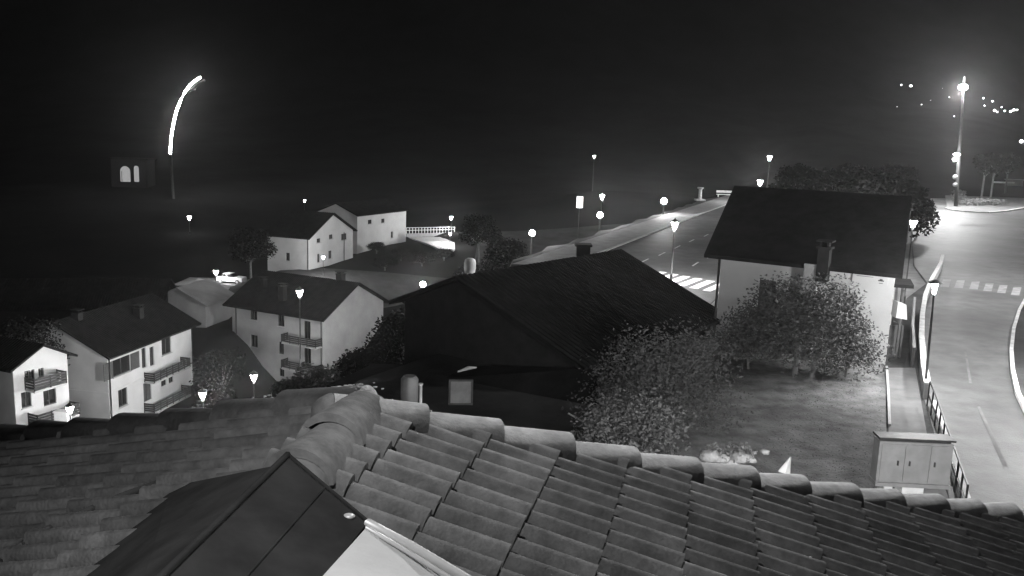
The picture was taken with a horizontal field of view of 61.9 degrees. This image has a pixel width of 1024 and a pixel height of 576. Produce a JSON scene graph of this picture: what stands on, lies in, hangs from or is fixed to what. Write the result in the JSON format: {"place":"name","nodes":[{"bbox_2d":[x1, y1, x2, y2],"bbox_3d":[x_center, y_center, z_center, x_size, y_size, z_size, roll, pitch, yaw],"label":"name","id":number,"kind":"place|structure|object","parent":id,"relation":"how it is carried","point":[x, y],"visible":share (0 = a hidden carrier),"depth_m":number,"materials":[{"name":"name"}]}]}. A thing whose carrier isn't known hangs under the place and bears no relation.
{"place":"outdoors","nodes":[
{"label":"outdoors","id":0,"kind":"place"},
{"bbox_2d":[175,277,249,286],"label":"parking terrace","id":1,"kind":"structure","parent":0,"point":[189,280],"depth_m":126.07,"materials":[{"name":"grey concrete"}]},
{"bbox_2d":[217,272,246,283],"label":"parked car","id":2,"kind":"object","parent":1,"relation":"on","point":[232,277],"visible":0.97,"depth_m":125.19,"materials":[{"name":"white paint"}]},
{"bbox_2d":[409,237,454,250],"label":"driveway","id":3,"kind":"structure","parent":0,"point":[437,242],"depth_m":140.30,"materials":[{"name":"concrete"}]},
{"bbox_2d":[448,379,472,404],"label":"wall panel","id":4,"kind":"structure","parent":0,"point":[460,391],"depth_m":25.93,"materials":[{"name":"metal"}]},
{"bbox_2d":[464,258,475,273],"bbox_3d":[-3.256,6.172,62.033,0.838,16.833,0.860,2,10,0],"label":"waste container","id":5,"kind":"object","parent":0,"point":[469,265],"visible":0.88,"depth_m":60.34,"materials":[{"name":"white metal"}]},
{"bbox_2d":[0,0,1023,498],"bbox_3d":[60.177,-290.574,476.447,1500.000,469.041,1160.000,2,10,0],"label":"ground","id":6,"kind":"structure","parent":0,"point":[510,116],"depth_m":352.36,"materials":[{"name":"grey plant"}]},
{"bbox_2d":[0,314,70,365],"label":"tree","id":7,"kind":"object","parent":6,"relation":"on","point":[29,335],"visible":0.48,"depth_m":71.39,"materials":[{"name":"grey plant"}]},
{"bbox_2d":[0,335,79,424],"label":"gabled house","id":8,"kind":"structure","parent":6,"relation":"on","point":[34,384],"depth_m":65.87,"materials":[{"name":"paint"}]},
{"bbox_2d":[21,392,33,409],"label":"window","id":9,"kind":"structure","parent":8,"relation":"in","point":[25,396],"depth_m":65.65,"materials":[{"name":"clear glass"}]},
{"bbox_2d":[24,369,33,380],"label":"door","id":10,"kind":"structure","parent":8,"relation":"in","point":[30,373],"depth_m":65.73,"materials":[{"name":"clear glass"}]},
{"bbox_2d":[43,388,55,405],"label":"window","id":11,"kind":"structure","parent":8,"relation":"in","point":[48,395],"depth_m":67.48,"materials":[{"name":"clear glass"}]},
{"bbox_2d":[53,409,71,421],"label":"storage box","id":12,"kind":"object","parent":6,"relation":"on","point":[61,415],"visible":0.64,"depth_m":65.60,"materials":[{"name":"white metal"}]},
{"bbox_2d":[65,402,74,419],"bbox_3d":[-31.500,11.399,61.097,0.638,6.763,0.638,-2,11,-22],"label":"street lamp","id":13,"kind":"object","parent":6,"relation":"on","point":[69,406],"visible":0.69,"depth_m":60.47,"materials":[{"name":"metal"}]},
{"bbox_2d":[0,278,175,335],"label":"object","id":14,"kind":"structure","parent":6,"relation":"on","point":[43,298],"depth_m":97.34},
{"bbox_2d":[31,293,201,418],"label":"apartment house","id":15,"kind":"structure","parent":6,"relation":"on","point":[135,354],"depth_m":82.16,"materials":[{"name":"paint"}]},
{"bbox_2d":[103,351,139,381],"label":"window","id":16,"kind":"structure","parent":15,"relation":"in","point":[119,366],"depth_m":79.83,"materials":[{"name":"grey glass"}]},
{"bbox_2d":[118,387,128,408],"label":"window","id":17,"kind":"structure","parent":15,"relation":"in","point":[122,397],"depth_m":80.33,"materials":[{"name":"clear glass"}]},
{"bbox_2d":[142,348,145,367],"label":"window","id":18,"kind":"structure","parent":15,"relation":"in","point":[143,349],"depth_m":83.17,"materials":[{"name":"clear glass"}]},
{"bbox_2d":[143,384,150,401],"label":"door","id":19,"kind":"structure","parent":15,"relation":"in","point":[146,387],"depth_m":84.08,"materials":[{"name":"grey wood"}]},
{"bbox_2d":[161,337,172,356],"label":"window","id":20,"kind":"structure","parent":15,"relation":"in","point":[165,343],"depth_m":86.74,"materials":[{"name":"grey glass"}]},
{"bbox_2d":[108,157,156,187],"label":"bell tower","id":21,"kind":"structure","parent":6,"relation":"on","point":[132,172],"depth_m":214.34,"materials":[{"name":"grey stone"}]},
{"bbox_2d":[169,77,205,198],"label":"light arc","id":22,"kind":"object","parent":6,"relation":"on","point":[172,129],"visible":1,"depth_m":196.92,"materials":[{"name":"metal"}]},
{"bbox_2d":[168,279,233,327],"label":"house","id":23,"kind":"structure","parent":6,"relation":"on","point":[202,301],"depth_m":103.25,"materials":[{"name":"grey paint"}]},
{"bbox_2d":[198,387,206,407],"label":"street lamp","id":24,"kind":"object","parent":6,"relation":"on","point":[202,392],"visible":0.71,"depth_m":68.55,"materials":[{"name":"metal"}]},
{"bbox_2d":[196,400,220,407],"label":"dark tree","id":25,"kind":"object","parent":6,"relation":"on","point":[210,405],"visible":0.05,"depth_m":81.26,"materials":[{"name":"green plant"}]},
{"bbox_2d":[193,278,230,289],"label":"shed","id":26,"kind":"structure","parent":6,"relation":"on","point":[226,286],"depth_m":118.86,"materials":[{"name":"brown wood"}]},
{"bbox_2d":[191,383,237,407],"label":"bush","id":27,"kind":"object","parent":6,"relation":"on","point":[195,404],"visible":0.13,"depth_m":86.83,"materials":[{"name":"grey plant"}]},
{"bbox_2d":[189,346,247,402],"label":"tree","id":28,"kind":"object","parent":6,"relation":"on","point":[225,365],"visible":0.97,"depth_m":86.00,"materials":[{"name":"grey plant"}]},
{"bbox_2d":[226,227,277,278],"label":"dark tree","id":29,"kind":"object","parent":6,"relation":"on","point":[253,243],"visible":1,"depth_m":115.75,"materials":[{"name":"grey plant"}]},
{"bbox_2d":[249,370,257,397],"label":"street lamp","id":30,"kind":"object","parent":6,"relation":"on","point":[253,374],"visible":0.7,"depth_m":76.56,"materials":[{"name":"metal"}]},
{"bbox_2d":[270,378,297,397],"bbox_3d":[-11.604,10.357,45.545,2.556,11.403,2.278,2,10,0],"label":"flowering bush","id":31,"kind":"object","parent":6,"relation":"on","point":[277,385],"visible":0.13,"depth_m":44.45,"materials":[{"name":"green plant"}]},
{"bbox_2d":[295,286,303,367],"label":"street lamp","id":32,"kind":"object","parent":6,"relation":"on","point":[299,289],"visible":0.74,"depth_m":85.89,"materials":[{"name":"metal"}]},
{"bbox_2d":[222,270,388,381],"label":"apartment house","id":33,"kind":"structure","parent":6,"relation":"on","point":[339,314],"depth_m":99.23,"materials":[{"name":"grey paint"}]},
{"bbox_2d":[251,334,257,348],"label":"window","id":34,"kind":"structure","parent":33,"relation":"in","point":[254,338],"depth_m":100.54,"materials":[{"name":"grey glass"}]},
{"bbox_2d":[277,315,284,327],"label":"window","id":35,"kind":"structure","parent":33,"relation":"in","point":[280,318],"depth_m":98.19,"materials":[{"name":"grey glass"}]},
{"bbox_2d":[305,321,309,338],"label":"door","id":36,"kind":"structure","parent":33,"relation":"in","point":[307,323],"depth_m":96.59,"materials":[{"name":"grey glass"}]},
{"bbox_2d":[305,348,310,363],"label":"door","id":37,"kind":"structure","parent":33,"relation":"in","point":[307,351],"depth_m":97.09,"materials":[{"name":"grey glass"}]},
{"bbox_2d":[276,361,344,395],"bbox_3d":[-10.270,9.932,44.573,3.809,12.537,3.798,8,12,32],"label":"flowering bush","id":38,"kind":"object","parent":6,"relation":"on","point":[315,379],"visible":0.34,"depth_m":43.12,"materials":[{"name":"grey plant"}]},
{"bbox_2d":[267,209,357,271],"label":"village house","id":39,"kind":"structure","parent":6,"relation":"on","point":[303,240],"depth_m":121.76,"materials":[{"name":"paint"}]},
{"bbox_2d":[330,347,378,380],"bbox_3d":[-9.533,9.656,52.304,3.244,12.193,3.647,2,10,0],"label":"tree","id":40,"kind":"object","parent":6,"relation":"on","point":[349,362],"visible":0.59,"depth_m":51.10,"materials":[{"name":"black plant"}]},
{"bbox_2d":[315,198,408,253],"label":"pale building","id":41,"kind":"structure","parent":6,"relation":"on","point":[379,220],"depth_m":140.24,"materials":[{"name":"paint"}]},
{"bbox_2d":[351,336,402,363],"bbox_3d":[-9.450,9.255,58.641,4.032,11.854,4.524,2,10,0],"label":"tree","id":42,"kind":"object","parent":6,"relation":"on","point":[382,355],"visible":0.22,"depth_m":57.76,"materials":[{"name":"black plant"}]},
{"bbox_2d":[366,242,387,253],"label":"dark tree","id":43,"kind":"object","parent":6,"relation":"on","point":[378,246],"visible":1,"depth_m":135.48,"materials":[{"name":"grey plant"}]},
{"bbox_2d":[366,302,404,363],"bbox_3d":[-7.566,7.821,62.254,6.388,13.946,5.286,2,10,0],"label":"tree","id":44,"kind":"object","parent":6,"relation":"on","point":[393,328],"visible":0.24,"depth_m":60.90,"materials":[{"name":"black plant"}]},
{"bbox_2d":[373,255,398,270],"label":"dark tree","id":45,"kind":"object","parent":6,"relation":"on","point":[385,261],"visible":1,"depth_m":121.51,"materials":[{"name":"grey plant"}]},
{"bbox_2d":[407,250,435,265],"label":"dark tree","id":46,"kind":"object","parent":6,"relation":"on","point":[421,256],"visible":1,"depth_m":125.67,"materials":[{"name":"grey plant"}]},
{"bbox_2d":[406,227,454,236],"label":"bridge railing","id":47,"kind":"object","parent":6,"relation":"on","point":[421,234],"visible":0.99,"depth_m":148.09,"materials":[{"name":"concrete"}]},
{"bbox_2d":[433,248,454,260],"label":"dark tree","id":48,"kind":"object","parent":6,"relation":"on","point":[445,253],"visible":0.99,"depth_m":130.72,"materials":[{"name":"grey plant"}]},
{"bbox_2d":[326,364,597,405],"bbox_3d":[-1.635,5.568,33.485,12.271,5.898,3.705,7,11,27],"label":"annex","id":49,"kind":"object","parent":6,"relation":"on","point":[561,383],"visible":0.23,"depth_m":32.24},
{"bbox_2d":[452,263,499,276],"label":"dark tree","id":50,"kind":"object","parent":6,"relation":"on","point":[481,268],"visible":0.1,"depth_m":92.64,"materials":[{"name":"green plant"}]},
{"bbox_2d":[457,213,501,262],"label":"dark tree","id":51,"kind":"object","parent":6,"relation":"on","point":[482,229],"visible":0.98,"depth_m":129.19,"materials":[{"name":"grey plant"}]},
{"bbox_2d":[481,236,529,269],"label":"dark tree","id":52,"kind":"object","parent":6,"relation":"on","point":[504,252],"visible":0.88,"depth_m":107.66,"materials":[{"name":"grey plant"}]},
{"bbox_2d":[388,249,719,374],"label":"barn","id":53,"kind":"structure","parent":6,"relation":"on","point":[566,312],"depth_m":36.61,"materials":[{"name":"black tile"}]},
{"bbox_2d":[574,242,591,255],"bbox_3d":[4.153,-1.273,50.521,1.000,2.710,1.000,2,10,0],"label":"chimney stack","id":54,"kind":"object","parent":53,"relation":"on","point":[582,249],"visible":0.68,"depth_m":49.95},
{"bbox_2d":[576,196,582,233],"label":"sign board","id":55,"kind":"object","parent":6,"relation":"on","point":[579,203],"visible":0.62,"depth_m":99.72,"materials":[{"name":"white paint"}]},
{"bbox_2d":[513,195,729,263],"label":"verge","id":56,"kind":"structure","parent":6,"relation":"on","point":[608,240],"depth_m":87.91,"materials":[{"name":"grey concrete"}]},
{"bbox_2d":[597,204,725,252],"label":"kerb","id":57,"kind":"structure","parent":6,"relation":"on","point":[618,245],"depth_m":88.25,"materials":[{"name":"concrete"}]},
{"bbox_2d":[694,187,705,200],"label":"stone pillar","id":58,"kind":"structure","parent":6,"relation":"on","point":[700,194],"depth_m":142.10,"materials":[{"name":"grey stone"}]},
{"bbox_2d":[715,453,730,463],"bbox_3d":[5.136,4.207,21.012,0.480,0.326,0.413,7,11,26],"label":"rock","id":59,"kind":"object","parent":6,"relation":"on","point":[721,460],"visible":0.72,"depth_m":20.87,"materials":[{"name":"stone"}]},
{"bbox_2d":[699,449,718,462],"bbox_3d":[4.855,4.136,21.040,0.530,0.355,0.462,2,10,0],"label":"rock","id":60,"kind":"object","parent":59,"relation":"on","point":[707,455],"visible":0.97,"depth_m":20.88,"materials":[{"name":"stone"}]},
{"bbox_2d":[768,163,820,189],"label":"dark tree","id":61,"kind":"object","parent":6,"relation":"on","point":[795,176],"visible":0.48,"depth_m":94.00,"materials":[{"name":"grey plant"}]},
{"bbox_2d":[704,185,913,363],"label":"white building","id":62,"kind":"structure","parent":6,"relation":"on","point":[861,239],"depth_m":40.49,"materials":[{"name":"paint"}]},
{"bbox_2d":[757,280,775,314],"bbox_3d":[11.999,0.580,40.209,0.803,1.934,0.064,8,12,32],"label":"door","id":63,"kind":"structure","parent":62,"relation":"in","point":[761,281],"depth_m":40.21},
{"bbox_2d":[891,300,906,319],"bbox_3d":[16.702,0.900,37.014,0.503,0.750,1.067,0,10,-10],"label":"wall box","id":64,"kind":"object","parent":62,"relation":"attached to","point":[899,309],"visible":1,"depth_m":36.61,"materials":[{"name":"paint"}]},
{"bbox_2d":[886,278,913,358],"bbox_3d":[17.485,1.382,39.253,1.359,3.450,2.182,6,11,19],"label":"glazed porch","id":65,"kind":"object","parent":62,"relation":"attached to","point":[896,329],"visible":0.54,"depth_m":38.78,"materials":[{"name":"grey glass"}]},
{"bbox_2d":[799,166,859,192],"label":"dark tree","id":66,"kind":"object","parent":6,"relation":"on","point":[833,180],"visible":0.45,"depth_m":76.00,"materials":[{"name":"grey plant"}]},
{"bbox_2d":[833,163,875,178],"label":"dark tree","id":67,"kind":"object","parent":6,"relation":"on","point":[854,168],"visible":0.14,"depth_m":107.91,"materials":[{"name":"grey plant"}]},
{"bbox_2d":[852,168,903,190],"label":"dark tree","id":68,"kind":"object","parent":6,"relation":"on","point":[861,174],"visible":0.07,"depth_m":78.37,"materials":[{"name":"black plant"}]},
{"bbox_2d":[885,366,890,425],"bbox_3d":[14.599,4.064,33.127,0.102,0.100,8.680,6,11,22],"label":"lawn edging","id":69,"kind":"object","parent":6,"relation":"on","point":[888,400],"visible":0.93,"depth_m":32.18,"materials":[{"name":"concrete"}]},
{"bbox_2d":[877,163,920,185],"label":"dark tree","id":70,"kind":"object","parent":6,"relation":"on","point":[907,173],"visible":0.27,"depth_m":117.65,"materials":[{"name":"grey plant"}]},
{"bbox_2d":[856,173,942,238],"bbox_3d":[28.067,-4.654,63.990,6.764,7.875,6.548,2,10,0],"label":"dark tree","id":71,"kind":"object","parent":6,"relation":"on","point":[901,187],"visible":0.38,"depth_m":62.13,"materials":[{"name":"grey plant"}]},
{"bbox_2d":[896,232,925,318],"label":"forecourt","id":72,"kind":"structure","parent":6,"relation":"on","point":[917,280],"depth_m":64.78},
{"bbox_2d":[904,216,917,303],"bbox_3d":[24.347,-1.694,52.354,0.527,5.427,0.527,6,11,22],"label":"street lamp","id":73,"kind":"object","parent":72,"relation":"on","point":[913,221],"visible":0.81,"depth_m":52.13,"materials":[{"name":"metal"}]},
{"bbox_2d":[910,297,915,367],"bbox_3d":[20.511,2.005,43.662,0.191,0.900,14.528,7,11,24],"label":"railing panel","id":74,"kind":"object","parent":6,"relation":"on","point":[912,345],"visible":1,"depth_m":39.79,"materials":[{"name":"metal"}]},
{"bbox_2d":[888,368,948,498],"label":"footpath","id":75,"kind":"structure","parent":6,"relation":"on","point":[907,415],"depth_m":31.75,"materials":[{"name":"grey concrete"}]},
{"bbox_2d":[915,198,935,238],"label":"dark tree","id":76,"kind":"object","parent":6,"relation":"on","point":[930,202],"visible":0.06,"depth_m":90.70,"materials":[{"name":"black plant"}]},
{"bbox_2d":[0,382,1023,575],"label":"tiled roof","id":77,"kind":"structure","parent":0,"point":[478,495],"depth_m":4.40,"materials":[{"name":"tile"}]},
{"bbox_2d":[87,452,470,575],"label":"dormer","id":78,"kind":"object","parent":77,"relation":"on","point":[286,514],"visible":1,"depth_m":2.63,"materials":[{"name":"metal"}]},
{"bbox_2d":[401,374,418,402],"bbox_3d":[-3.244,3.313,27.005,0.560,1.100,0.560,2,10,0],"label":"vent cowl","id":79,"kind":"object","parent":77,"relation":"on","point":[409,387],"visible":0.76,"depth_m":26.76,"materials":[{"name":"grey metal"}]},
{"bbox_2d":[418,383,422,402],"bbox_3d":[-2.676,3.308,24.970,0.129,1.071,0.129,-2,11,-22],"label":"flue pipe","id":80,"kind":"object","parent":77,"relation":"on","point":[420,391],"visible":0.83,"depth_m":24.89,"materials":[{"name":"white metal"}]},
{"bbox_2d":[610,206,724,302],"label":"road","id":81,"kind":"structure","parent":0,"point":[687,254],"depth_m":74.07,"materials":[{"name":"grey asphalt"}]},
{"bbox_2d":[660,272,718,292],"bbox_3d":[13.098,-0.157,56.774,3.743,0.001,11.624,-6,13,-38],"label":"crossing marking","id":82,"kind":"object","parent":81,"relation":"on","point":[702,284],"visible":0.38,"depth_m":57.98,"materials":[{"name":"white paint"}]},
{"bbox_2d":[670,218,678,279],"bbox_3d":[10.919,-2.587,57.864,0.582,4.348,0.582,-2,11,-22],"label":"street lamp","id":83,"kind":"object","parent":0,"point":[674,222],"visible":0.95,"depth_m":57.68,"materials":[{"name":"metal"}]},
{"bbox_2d":[579,338,894,488],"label":"lawn","id":84,"kind":"structure","parent":0,"point":[841,441],"depth_m":29.71,"materials":[{"name":"grey plant"}]},
{"bbox_2d":[570,385,696,455],"bbox_3d":[3.206,4.178,22.166,3.544,3.318,3.637,2,10,0],"label":"shrub","id":85,"kind":"object","parent":84,"relation":"on","point":[606,430],"visible":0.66,"depth_m":21.71,"materials":[{"name":"grey plant"}]},
{"bbox_2d":[561,314,755,440],"bbox_3d":[4.930,3.115,28.568,6.492,4.466,5.050,2,10,0],"label":"garden tree","id":86,"kind":"object","parent":84,"relation":"on","point":[659,374],"visible":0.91,"depth_m":27.98,"materials":[{"name":"grey plant"}]},
{"bbox_2d":[703,297,793,368],"bbox_3d":[10.093,2.021,35.959,3.702,3.244,3.263,-5,12,-34],"label":"shrub","id":87,"kind":"object","parent":84,"relation":"on","point":[756,346],"visible":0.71,"depth_m":35.45,"materials":[{"name":"grey plant"}]},
{"bbox_2d":[778,457,790,473],"bbox_3d":[6.852,5.117,21.583,0.194,1.711,0.431,11,13,41],"label":"folded parasol","id":88,"kind":"object","parent":84,"relation":"on","point":[785,467],"visible":0.62,"depth_m":21.43,"materials":[{"name":"white fabric"}]},
{"bbox_2d":[727,271,895,381],"bbox_3d":[11.968,1.585,34.908,6.557,4.601,5.885,2,10,0],"label":"garden tree","id":89,"kind":"object","parent":84,"relation":"on","point":[799,318],"visible":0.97,"depth_m":33.95,"materials":[{"name":"grey plant"}]},
{"bbox_2d":[809,310,879,377],"bbox_3d":[13.682,2.428,35.057,2.701,2.989,2.453,6,11,23],"label":"shrub","id":90,"kind":"object","parent":84,"relation":"on","point":[865,346],"visible":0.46,"depth_m":34.65,"materials":[{"name":"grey plant"}]},
{"bbox_2d":[868,431,956,493],"bbox_3d":[10.401,4.837,22.336,1.948,2.037,0.628,2,10,0],"label":"utility cabinet","id":91,"kind":"object","parent":84,"relation":"on","point":[908,463],"visible":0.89,"depth_m":22.05,"materials":[{"name":"metal"}]},
{"bbox_2d":[912,198,1023,508],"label":"junction road","id":92,"kind":"structure","parent":0,"point":[977,324],"depth_m":43.14,"materials":[{"name":"grey asphalt"}]},
{"bbox_2d":[918,254,943,399],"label":"parapet","id":93,"kind":"structure","parent":92,"relation":"on","point":[922,356],"depth_m":40.41,"materials":[{"name":"concrete"}]},
{"bbox_2d":[922,279,942,392],"bbox_3d":[15.944,1.925,32.665,0.520,4.565,0.520,2,10,0],"label":"street lamp","id":94,"kind":"object","parent":92,"relation":"on","point":[934,282],"visible":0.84,"depth_m":32.53,"materials":[{"name":"metal"}]},
{"bbox_2d":[926,381,970,497],"bbox_3d":[13.671,4.715,26.726,0.338,0.976,10.640,6,11,20],"label":"handrail","id":95,"kind":"object","parent":92,"relation":"on","point":[959,475],"visible":0.7,"depth_m":25.61,"materials":[{"name":"metal"}]},
{"bbox_2d":[940,279,1020,294],"bbox_3d":[33.188,-0.122,60.558,5.023,0.001,5.188,8,12,31],"label":"crossing marking","id":96,"kind":"object","parent":92,"relation":"on","point":[987,287],"visible":1,"depth_m":60.39,"materials":[{"name":"white paint"}]},
{"bbox_2d":[960,224,1007,465],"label":"road marking","id":97,"kind":"object","parent":92,"relation":"on","point":[1001,456],"visible":1,"depth_m":29.67,"materials":[{"name":"white paint"}]},
{"bbox_2d":[945,195,1023,211],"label":"traffic island","id":98,"kind":"structure","parent":92,"relation":"on","point":[1014,203],"depth_m":153.77,"materials":[{"name":"grey concrete"}]},
{"bbox_2d":[953,77,967,205],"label":"light mast","id":99,"kind":"object","parent":98,"relation":"on","point":[963,87],"visible":0.99,"depth_m":147.24,"materials":[{"name":"metal"}]},
{"bbox_2d":[949,189,1008,205],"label":"flower bed","id":100,"kind":"object","parent":98,"relation":"on","point":[970,200],"visible":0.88,"depth_m":155.24,"materials":[{"name":"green plant"}]},
{"bbox_2d":[972,154,990,197],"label":"young tree","id":101,"kind":"object","parent":98,"relation":"on","point":[978,161],"visible":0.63,"depth_m":179.70,"materials":[{"name":"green plant"}]},
{"bbox_2d":[983,152,1010,198],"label":"young tree","id":102,"kind":"object","parent":98,"relation":"on","point":[994,161],"visible":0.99,"depth_m":175.96,"materials":[{"name":"grey plant"}]},
{"bbox_2d":[1000,153,1020,192],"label":"young tree","id":103,"kind":"object","parent":98,"relation":"on","point":[1012,161],"visible":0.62,"depth_m":196.66,"materials":[{"name":"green plant"}]},
{"bbox_2d":[945,207,1023,212],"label":"island kerb","id":104,"kind":"structure","parent":92,"relation":"on","point":[985,212],"depth_m":138.39,"materials":[{"name":"white paint"}]},
{"bbox_2d":[1009,299,1023,412],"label":"bed kerb","id":105,"kind":"structure","parent":92,"relation":"on","point":[1019,396],"depth_m":37.47,"materials":[{"name":"white paint"}]},
{"bbox_2d":[1013,305,1023,397],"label":"planted bed","id":106,"kind":"object","parent":92,"relation":"on","point":[1018,348],"visible":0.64,"depth_m":40.44,"materials":[{"name":"grey plant"}]},
{"bbox_2d":[994,179,1022,185],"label":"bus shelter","id":107,"kind":"object","parent":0,"point":[1015,182],"visible":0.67,"depth_m":218.97,"materials":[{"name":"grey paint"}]},
{"bbox_3d":[5.417,4.310,21.047,0.460,0.281,0.348,2,10,0],"label":"rock","id":108,"kind":"object","parent":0,"visible":0},
{"bbox_2d":[730,451,750,463],"bbox_3d":[5.622,4.175,21.020,0.439,0.325,0.433,-7,13,-42],"label":"rock","id":109,"kind":"object","parent":108,"relation":"on","point":[736,457],"visible":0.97,"depth_m":20.89,"materials":[{"name":"stone"}]},
{"bbox_2d":[696,441,756,464],"bbox_3d":[5.304,4.166,21.104,1.447,0.810,0.667,2,10,0],"label":"rock plant","id":110,"kind":"object","parent":109,"relation":"on","point":[727,452],"visible":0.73,"depth_m":21.04,"materials":[{"name":"grey plant"}]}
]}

